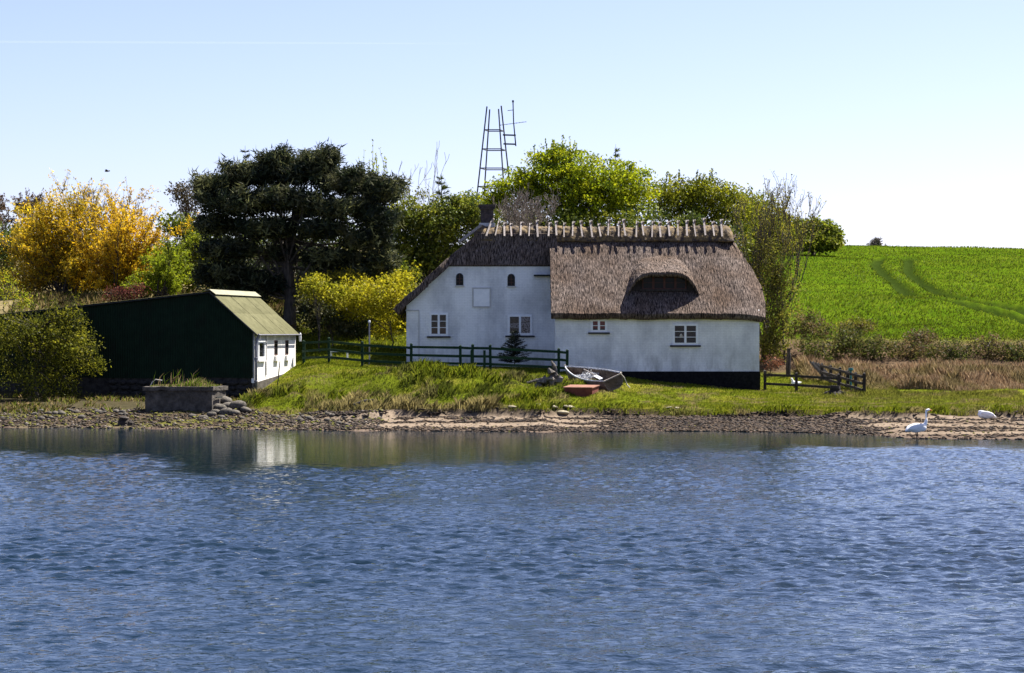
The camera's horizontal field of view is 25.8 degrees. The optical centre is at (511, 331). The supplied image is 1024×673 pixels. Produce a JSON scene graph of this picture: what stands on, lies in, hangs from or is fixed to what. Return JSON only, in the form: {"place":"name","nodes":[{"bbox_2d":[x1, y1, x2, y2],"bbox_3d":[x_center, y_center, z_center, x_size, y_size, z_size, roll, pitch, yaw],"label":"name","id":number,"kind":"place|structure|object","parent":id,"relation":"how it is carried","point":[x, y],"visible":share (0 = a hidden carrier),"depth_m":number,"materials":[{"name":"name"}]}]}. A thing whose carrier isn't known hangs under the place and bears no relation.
{"place":"outdoors","nodes":[
{"label":"outdoors","id":0,"kind":"place"},
{"bbox_2d":[0,391,253,413],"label":"shore grass","id":1,"kind":"structure","parent":0,"point":[32,405],"depth_m":93.40,"materials":[{"name":"green plant"}]},
{"bbox_2d":[6,289,297,327],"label":"slope grass","id":2,"kind":"structure","parent":0,"point":[82,298],"depth_m":114.07,"materials":[{"name":"plant"}]},
{"bbox_2d":[150,369,221,386],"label":"grass","id":3,"kind":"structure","parent":0,"point":[193,381],"depth_m":90.53,"materials":[{"name":"green plant"}]},
{"bbox_2d":[0,427,1023,672],"bbox_3d":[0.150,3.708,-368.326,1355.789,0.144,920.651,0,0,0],"label":"water","id":4,"kind":"structure","parent":0,"point":[324,551],"depth_m":37.40,"materials":[{"name":"blue liquid"}]},
{"bbox_2d":[0,245,1023,439],"bbox_3d":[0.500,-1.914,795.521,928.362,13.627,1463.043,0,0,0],"label":"ground","id":5,"kind":"structure","parent":0,"point":[900,288],"depth_m":97.59,"materials":[{"name":"green plant"}]},
{"bbox_2d":[0,268,37,312],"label":"leafy bush","id":6,"kind":"object","parent":5,"relation":"on","point":[16,291],"visible":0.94,"depth_m":107.97,"materials":[{"name":"yellow plant"}]},
{"bbox_2d":[0,217,39,272],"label":"thicket","id":7,"kind":"object","parent":5,"relation":"on","point":[3,256],"visible":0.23,"depth_m":127.48,"materials":[{"name":"green plant"}]},
{"bbox_2d":[0,188,57,266],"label":"bare tree","id":8,"kind":"object","parent":5,"relation":"on","point":[4,208],"visible":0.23,"depth_m":150.58,"materials":[{"name":"brown plant"}]},
{"bbox_2d":[0,287,111,398],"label":"leafy bush","id":9,"kind":"object","parent":5,"relation":"on","point":[37,343],"visible":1,"depth_m":95.94,"materials":[{"name":"green plant"}]},
{"bbox_2d":[0,168,141,295],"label":"golden willow","id":10,"kind":"object","parent":5,"relation":"on","point":[49,258],"visible":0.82,"depth_m":118.25,"materials":[{"name":"yellow plant"}]},
{"bbox_2d":[0,260,148,293],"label":"thicket","id":11,"kind":"object","parent":5,"relation":"on","point":[92,285],"visible":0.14,"depth_m":120.36,"materials":[{"name":"green plant"}]},
{"bbox_2d":[65,186,156,233],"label":"bare tree","id":12,"kind":"object","parent":5,"relation":"on","point":[102,206],"visible":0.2,"depth_m":149.33,"materials":[{"name":"plant"}]},
{"bbox_2d":[52,177,199,291],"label":"golden willow","id":13,"kind":"object","parent":5,"relation":"on","point":[120,253],"visible":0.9,"depth_m":116.16,"materials":[{"name":"yellow plant"}]},
{"bbox_2d":[101,280,150,301],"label":"red bush","id":14,"kind":"object","parent":5,"relation":"on","point":[125,292],"visible":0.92,"depth_m":111.38,"materials":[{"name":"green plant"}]},
{"bbox_2d":[118,416,133,425],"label":"mooring stump","id":15,"kind":"object","parent":5,"relation":"on","point":[123,420],"visible":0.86,"depth_m":86.07,"materials":[{"name":"grey wood"}]},
{"bbox_2d":[0,289,301,396],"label":"shed","id":16,"kind":"structure","parent":5,"relation":"on","point":[238,343],"depth_m":97.89,"materials":[{"name":"wood"}]},
{"bbox_2d":[257,340,266,361],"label":"window","id":17,"kind":"structure","parent":16,"relation":"in","point":[261,344],"depth_m":97.97,"materials":[{"name":"white paint"}]},
{"bbox_2d":[274,340,279,360],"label":"window","id":18,"kind":"structure","parent":16,"relation":"in","point":[276,358],"depth_m":100.05,"materials":[{"name":"white glass"}]},
{"bbox_2d":[285,340,290,360],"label":"window","id":19,"kind":"structure","parent":16,"relation":"in","point":[287,358],"depth_m":101.75,"materials":[{"name":"white glass"}]},
{"bbox_2d":[119,231,200,296],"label":"leafy bush","id":20,"kind":"object","parent":5,"relation":"on","point":[167,265],"visible":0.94,"depth_m":113.60,"materials":[{"name":"green plant"}]},
{"bbox_2d":[162,204,193,248],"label":"bare tree","id":21,"kind":"object","parent":5,"relation":"on","point":[168,233],"visible":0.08,"depth_m":146.54,"materials":[{"name":"grey plant"}]},
{"bbox_2d":[163,179,203,228],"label":"oak tree","id":22,"kind":"object","parent":5,"relation":"on","point":[183,193],"visible":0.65,"depth_m":139.82,"materials":[{"name":"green plant"}]},
{"bbox_2d":[142,379,227,411],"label":"concrete block","id":23,"kind":"structure","parent":5,"relation":"on","point":[169,398],"depth_m":90.20,"materials":[{"name":"concrete"}]},
{"bbox_2d":[154,210,226,292],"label":"thicket","id":24,"kind":"object","parent":5,"relation":"on","point":[166,223],"visible":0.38,"depth_m":121.62,"materials":[{"name":"green plant"}]},
{"bbox_2d":[206,412,215,416],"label":"boulder","id":25,"kind":"object","parent":5,"relation":"on","point":[210,414],"visible":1,"depth_m":88.85,"materials":[{"name":"stone"}]},
{"bbox_2d":[214,403,226,409],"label":"boulder","id":26,"kind":"object","parent":5,"relation":"on","point":[218,406],"visible":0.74,"depth_m":90.08,"materials":[{"name":"stone"}]},
{"bbox_2d":[219,408,231,414],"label":"boulder","id":27,"kind":"object","parent":5,"relation":"on","point":[224,411],"visible":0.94,"depth_m":89.20,"materials":[{"name":"stone"}]},
{"bbox_2d":[220,396,231,403],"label":"boulder","id":28,"kind":"object","parent":5,"relation":"on","point":[224,399],"visible":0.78,"depth_m":90.90,"materials":[{"name":"stone"}]},
{"bbox_2d":[229,409,239,414],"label":"boulder","id":29,"kind":"object","parent":5,"relation":"on","point":[234,411],"visible":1,"depth_m":89.04,"materials":[{"name":"stone"}]},
{"bbox_2d":[229,400,246,409],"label":"boulder","id":30,"kind":"object","parent":5,"relation":"on","point":[238,404],"visible":0.88,"depth_m":90.15,"materials":[{"name":"stone"}]},
{"bbox_2d":[240,406,251,412],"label":"boulder","id":31,"kind":"object","parent":5,"relation":"on","point":[245,409],"visible":1,"depth_m":89.80,"materials":[{"name":"stone"}]},
{"bbox_2d":[229,149,273,264],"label":"spruce","id":32,"kind":"object","parent":5,"relation":"on","point":[245,156],"visible":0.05,"depth_m":120.88,"materials":[{"name":"green plant"}]},
{"bbox_2d":[146,216,371,290],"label":"thicket","id":33,"kind":"object","parent":5,"relation":"on","point":[258,244],"visible":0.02,"depth_m":124.62,"materials":[{"name":"green plant"}]},
{"bbox_2d":[191,238,346,299],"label":"thicket","id":34,"kind":"object","parent":5,"relation":"on","point":[261,265],"visible":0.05,"depth_m":116.81,"materials":[{"name":"green plant"}]},
{"bbox_2d":[265,142,308,276],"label":"spruce","id":35,"kind":"object","parent":5,"relation":"on","point":[282,212],"visible":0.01,"depth_m":120.98,"materials":[{"name":"green plant"}]},
{"bbox_2d":[184,138,412,329],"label":"pine tree","id":36,"kind":"object","parent":5,"relation":"on","point":[225,194],"visible":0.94,"depth_m":110.30,"materials":[{"name":"green plant"}]},
{"bbox_2d":[294,271,356,351],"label":"tree","id":37,"kind":"object","parent":5,"relation":"on","point":[337,294],"visible":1,"depth_m":105.84,"materials":[{"name":"yellow plant"}]},
{"bbox_2d":[294,267,368,338],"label":"forsythia bush","id":38,"kind":"object","parent":5,"relation":"on","point":[334,279],"visible":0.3,"depth_m":109.05,"materials":[{"name":"yellow plant"}]},
{"bbox_2d":[293,290,371,345],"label":"leafy bush","id":39,"kind":"object","parent":5,"relation":"on","point":[338,323],"visible":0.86,"depth_m":107.19,"materials":[{"name":"green plant"}]},
{"bbox_2d":[291,327,405,368],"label":"lawn grass","id":40,"kind":"structure","parent":5,"relation":"on","point":[348,347],"depth_m":107.10,"materials":[{"name":"green plant"}]},
{"bbox_2d":[296,251,422,329],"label":"thicket","id":41,"kind":"object","parent":5,"relation":"on","point":[405,262],"visible":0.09,"depth_m":112.64,"materials":[{"name":"green plant"}]},
{"bbox_2d":[353,399,372,406],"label":"driftwood","id":42,"kind":"object","parent":5,"relation":"on","point":[365,400],"visible":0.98,"depth_m":88.67,"materials":[{"name":"brown wood"}]},
{"bbox_2d":[368,320,370,363],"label":"garden post","id":43,"kind":"object","parent":5,"relation":"on","point":[369,321],"visible":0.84,"depth_m":101.47,"materials":[{"name":"metal"}]},
{"bbox_2d":[327,267,417,349],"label":"forsythia bush","id":44,"kind":"object","parent":5,"relation":"on","point":[392,296],"visible":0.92,"depth_m":106.99,"materials":[{"name":"yellow plant"}]},
{"bbox_2d":[357,139,394,250],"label":"young tree","id":45,"kind":"object","parent":5,"relation":"on","point":[385,165],"visible":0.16,"depth_m":118.05,"materials":[{"name":"green plant"}]},
{"bbox_2d":[398,178,430,259],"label":"leafy bush","id":46,"kind":"object","parent":5,"relation":"on","point":[423,195],"visible":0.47,"depth_m":118.41,"materials":[{"name":"green plant"}]},
{"bbox_2d":[398,149,448,283],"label":"bare tree","id":47,"kind":"object","parent":5,"relation":"on","point":[427,179],"visible":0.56,"depth_m":118.67,"materials":[{"name":"grey plant"}]},
{"bbox_2d":[409,173,460,291],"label":"spruce","id":48,"kind":"object","parent":5,"relation":"on","point":[441,183],"visible":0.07,"depth_m":118.95,"materials":[{"name":"green plant"}]},
{"bbox_2d":[302,337,568,374],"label":"green fence","id":49,"kind":"object","parent":5,"relation":"on","point":[472,356],"visible":0.82,"depth_m":99.56,"materials":[{"name":"paint"}]},
{"bbox_2d":[383,191,500,282],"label":"tree","id":50,"kind":"object","parent":5,"relation":"on","point":[454,217],"visible":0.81,"depth_m":115.35,"materials":[{"name":"green plant"}]},
{"bbox_2d":[456,187,513,235],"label":"leafy bush","id":51,"kind":"object","parent":5,"relation":"on","point":[472,194],"visible":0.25,"depth_m":119.77,"materials":[{"name":"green plant"}]},
{"bbox_2d":[476,100,521,206],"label":"lattice mast","id":52,"kind":"object","parent":5,"relation":"on","point":[501,150],"visible":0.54,"depth_m":133.97,"materials":[{"name":"metal"}]},
{"bbox_2d":[0,406,1021,438],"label":"beach pebbles","id":53,"kind":"object","parent":5,"relation":"on","point":[290,421],"visible":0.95,"depth_m":86.84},
{"bbox_2d":[497,330,530,363],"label":"spruce","id":54,"kind":"object","parent":5,"relation":"on","point":[513,340],"visible":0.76,"depth_m":100.93,"materials":[{"name":"green plant"}]},
{"bbox_2d":[492,183,559,225],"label":"bare bush","id":55,"kind":"object","parent":5,"relation":"on","point":[517,216],"visible":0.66,"depth_m":112.75,"materials":[{"name":"grey plant"}]},
{"bbox_2d":[527,361,562,386],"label":"rotten stump","id":56,"kind":"object","parent":5,"relation":"on","point":[553,373],"visible":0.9,"depth_m":93.47,"materials":[{"name":"grey wood"}]},
{"bbox_2d":[557,410,568,414],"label":"boulder","id":57,"kind":"object","parent":5,"relation":"on","point":[564,412],"visible":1,"depth_m":87.57,"materials":[{"name":"stone"}]},
{"bbox_2d":[476,135,663,225],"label":"broadleaf tree","id":58,"kind":"object","parent":5,"relation":"on","point":[582,183],"visible":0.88,"depth_m":118.32,"materials":[{"name":"green plant"}]},
{"bbox_2d":[393,204,764,390],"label":"thatched house","id":59,"kind":"structure","parent":5,"relation":"on","point":[667,303],"depth_m":102.32,"materials":[{"name":"white paint"}]},
{"bbox_2d":[427,313,450,337],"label":"window","id":60,"kind":"structure","parent":59,"relation":"in","point":[438,322],"depth_m":103.05,"materials":[{"name":"white paint"}]},
{"bbox_2d":[455,273,463,286],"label":"window","id":61,"kind":"structure","parent":59,"relation":"in","point":[459,277],"depth_m":103.08,"materials":[{"name":"black glass"}]},
{"bbox_2d":[507,274,515,286],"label":"window","id":62,"kind":"structure","parent":59,"relation":"in","point":[511,278],"depth_m":103.08,"materials":[{"name":"black glass"}]},
{"bbox_2d":[505,314,534,336],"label":"window","id":63,"kind":"structure","parent":59,"relation":"in","point":[521,323],"depth_m":103.08,"materials":[{"name":"white paint"}]},
{"bbox_2d":[588,319,609,333],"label":"window","id":64,"kind":"structure","parent":59,"relation":"in","point":[597,326],"depth_m":99.95,"materials":[{"name":"white paint"}]},
{"bbox_2d":[640,271,688,290],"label":"window","id":65,"kind":"structure","parent":59,"relation":"in","point":[651,283],"depth_m":100.79,"materials":[{"name":"black glass"}]},
{"bbox_2d":[670,323,700,346],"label":"window","id":66,"kind":"structure","parent":59,"relation":"in","point":[683,334],"depth_m":99.95,"materials":[{"name":"white paint"}]},
{"bbox_2d":[563,385,599,396],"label":"wooden box","id":67,"kind":"object","parent":5,"relation":"on","point":[584,390],"visible":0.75,"depth_m":92.01,"materials":[{"name":"red wood"}]},
{"bbox_2d":[564,365,622,390],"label":"rowing boat","id":68,"kind":"object","parent":5,"relation":"on","point":[612,380],"visible":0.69,"depth_m":93.89,"materials":[{"name":"paint"}]},
{"bbox_2d":[575,369,596,379],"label":"fishing net","id":69,"kind":"object","parent":68,"relation":"in","point":[587,375],"visible":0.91,"depth_m":94.78,"materials":[{"name":"white fabric"}]},
{"bbox_2d":[583,369,602,379],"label":"oar","id":70,"kind":"object","parent":68,"relation":"on","point":[598,377],"visible":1,"depth_m":93.49,"materials":[{"name":"white wood"}]},
{"bbox_2d":[605,147,633,226],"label":"spruce","id":71,"kind":"object","parent":5,"relation":"on","point":[616,150],"visible":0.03,"depth_m":122.94,"materials":[{"name":"green plant"}]},
{"bbox_2d":[494,201,756,260],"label":"thicket","id":72,"kind":"object","parent":5,"relation":"on","point":[645,218],"visible":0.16,"depth_m":116.57,"materials":[{"name":"green plant"}]},
{"bbox_2d":[237,355,1023,416],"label":"bank grass","id":73,"kind":"structure","parent":5,"relation":"on","point":[478,396],"depth_m":92.72,"materials":[{"name":"green plant"}]},
{"bbox_2d":[297,408,1023,439],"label":"shore","id":74,"kind":"structure","parent":5,"relation":"on","point":[648,423],"depth_m":84.26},
{"bbox_2d":[675,208,704,226],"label":"conifer bush","id":75,"kind":"object","parent":5,"relation":"on","point":[694,216],"visible":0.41,"depth_m":111.78,"materials":[{"name":"green plant"}]},
{"bbox_2d":[642,168,760,241],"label":"broadleaf tree","id":76,"kind":"object","parent":5,"relation":"on","point":[714,199],"visible":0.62,"depth_m":120.41,"materials":[{"name":"green plant"}]},
{"bbox_2d":[731,183,804,283],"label":"broadleaf tree","id":77,"kind":"object","parent":5,"relation":"on","point":[755,204],"visible":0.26,"depth_m":123.59,"materials":[{"name":"green plant"}]},
{"bbox_2d":[759,354,784,372],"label":"red bush","id":78,"kind":"object","parent":5,"relation":"on","point":[776,362],"visible":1,"depth_m":105.45,"materials":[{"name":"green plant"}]},
{"bbox_2d":[722,171,828,360],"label":"bare tree","id":79,"kind":"object","parent":5,"relation":"on","point":[764,223],"visible":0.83,"depth_m":108.22,"materials":[{"name":"green plant"}]},
{"bbox_2d":[759,330,792,362],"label":"bramble bush","id":80,"kind":"object","parent":5,"relation":"on","point":[766,353],"visible":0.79,"depth_m":107.59,"materials":[{"name":"green plant"}]},
{"bbox_2d":[752,236,809,363],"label":"hedge bush","id":81,"kind":"object","parent":5,"relation":"on","point":[776,322],"visible":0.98,"depth_m":107.27,"materials":[{"name":"green plant"}]},
{"bbox_2d":[786,348,790,373],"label":"old post","id":82,"kind":"object","parent":5,"relation":"on","point":[788,364],"visible":0.92,"depth_m":104.92,"materials":[{"name":"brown wood"}]},
{"bbox_2d":[763,370,839,390],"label":"rail fence","id":83,"kind":"object","parent":5,"relation":"on","point":[797,376],"visible":0.88,"depth_m":99.46,"materials":[{"name":"brown wood"}]},
{"bbox_2d":[759,201,847,255],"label":"broadleaf tree","id":84,"kind":"object","parent":5,"relation":"on","point":[831,238],"visible":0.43,"depth_m":194.81,"materials":[{"name":"green plant"}]},
{"bbox_2d":[784,309,836,344],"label":"bramble bush","id":85,"kind":"object","parent":5,"relation":"on","point":[811,326],"visible":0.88,"depth_m":109.16,"materials":[{"name":"green plant"}]},
{"bbox_2d":[791,331,841,361],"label":"bramble bush","id":86,"kind":"object","parent":5,"relation":"on","point":[814,350],"visible":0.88,"depth_m":107.17,"materials":[{"name":"green plant"}]},
{"bbox_2d":[809,360,828,376],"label":"board heap","id":87,"kind":"object","parent":5,"relation":"on","point":[816,365],"visible":0.64,"depth_m":103.42,"materials":[{"name":"grey wood"}]},
{"bbox_2d":[824,385,846,395],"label":"tree stump","id":88,"kind":"object","parent":5,"relation":"on","point":[834,389],"visible":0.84,"depth_m":97.32,"materials":[{"name":"grey wood"}]},
{"bbox_2d":[820,363,865,393],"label":"rail fence","id":89,"kind":"object","parent":5,"relation":"on","point":[846,372],"visible":0.83,"depth_m":99.73,"materials":[{"name":"brown wood"}]},
{"bbox_2d":[821,323,867,358],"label":"bramble bush","id":90,"kind":"object","parent":5,"relation":"on","point":[843,341],"visible":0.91,"depth_m":108.70,"materials":[{"name":"green plant"}]},
{"bbox_2d":[848,368,852,384],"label":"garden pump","id":91,"kind":"object","parent":5,"relation":"on","point":[850,369],"visible":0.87,"depth_m":99.16,"materials":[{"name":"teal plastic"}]},
{"bbox_2d":[834,314,877,340],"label":"bramble bush","id":92,"kind":"object","parent":5,"relation":"on","point":[861,323],"visible":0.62,"depth_m":111.24,"materials":[{"name":"green plant"}]},
{"bbox_2d":[849,331,900,359],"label":"bramble bush","id":93,"kind":"object","parent":5,"relation":"on","point":[876,347],"visible":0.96,"depth_m":108.63,"materials":[{"name":"green plant"}]},
{"bbox_2d":[867,237,885,245],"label":"bare tree","id":94,"kind":"object","parent":5,"relation":"on","point":[876,241],"visible":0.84,"depth_m":224.69,"materials":[{"name":"grey plant"}]},
{"bbox_2d":[760,244,1023,339],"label":"field crop","id":95,"kind":"object","parent":5,"relation":"on","point":[881,297],"visible":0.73,"depth_m":148.96,"materials":[{"name":"green plant"}]},
{"bbox_2d":[792,354,1023,390],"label":"dry reeds","id":96,"kind":"object","parent":5,"relation":"on","point":[963,374],"visible":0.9,"depth_m":102.49,"materials":[{"name":"plant"}]},
{"bbox_2d":[887,337,937,360],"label":"bramble bush","id":97,"kind":"object","parent":5,"relation":"on","point":[915,351],"visible":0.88,"depth_m":109.19,"materials":[{"name":"green plant"}]},
{"bbox_2d":[905,409,931,438],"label":"swan","id":98,"kind":"object","parent":5,"relation":"on","point":[916,428],"visible":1,"depth_m":76.60,"materials":[{"name":"white"}]},
{"bbox_2d":[901,325,941,348],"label":"bramble bush","id":99,"kind":"object","parent":5,"relation":"on","point":[920,336],"visible":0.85,"depth_m":110.70,"materials":[{"name":"green plant"}]},
{"bbox_2d":[921,337,978,361],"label":"bramble bush","id":100,"kind":"object","parent":5,"relation":"on","point":[950,351],"visible":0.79,"depth_m":108.73,"materials":[{"name":"green plant"}]},
{"bbox_2d":[978,410,996,418],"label":"swan","id":101,"kind":"object","parent":5,"relation":"on","point":[985,414],"visible":1,"depth_m":85.89,"materials":[{"name":"white"}]},
{"bbox_2d":[965,331,1016,359],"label":"bramble bush","id":102,"kind":"object","parent":5,"relation":"on","point":[987,346],"visible":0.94,"depth_m":109.14,"materials":[{"name":"green plant"}]},
{"bbox_2d":[991,339,1023,362],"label":"bramble bush","id":103,"kind":"object","parent":5,"relation":"on","point":[1015,354],"visible":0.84,"depth_m":108.74,"materials":[{"name":"green plant"}]},
{"bbox_2d":[0,0,1023,248],"label":"sky","id":104,"kind":"structure","parent":0,"point":[905,117],"materials":[{"name":"blue"}]}
]}

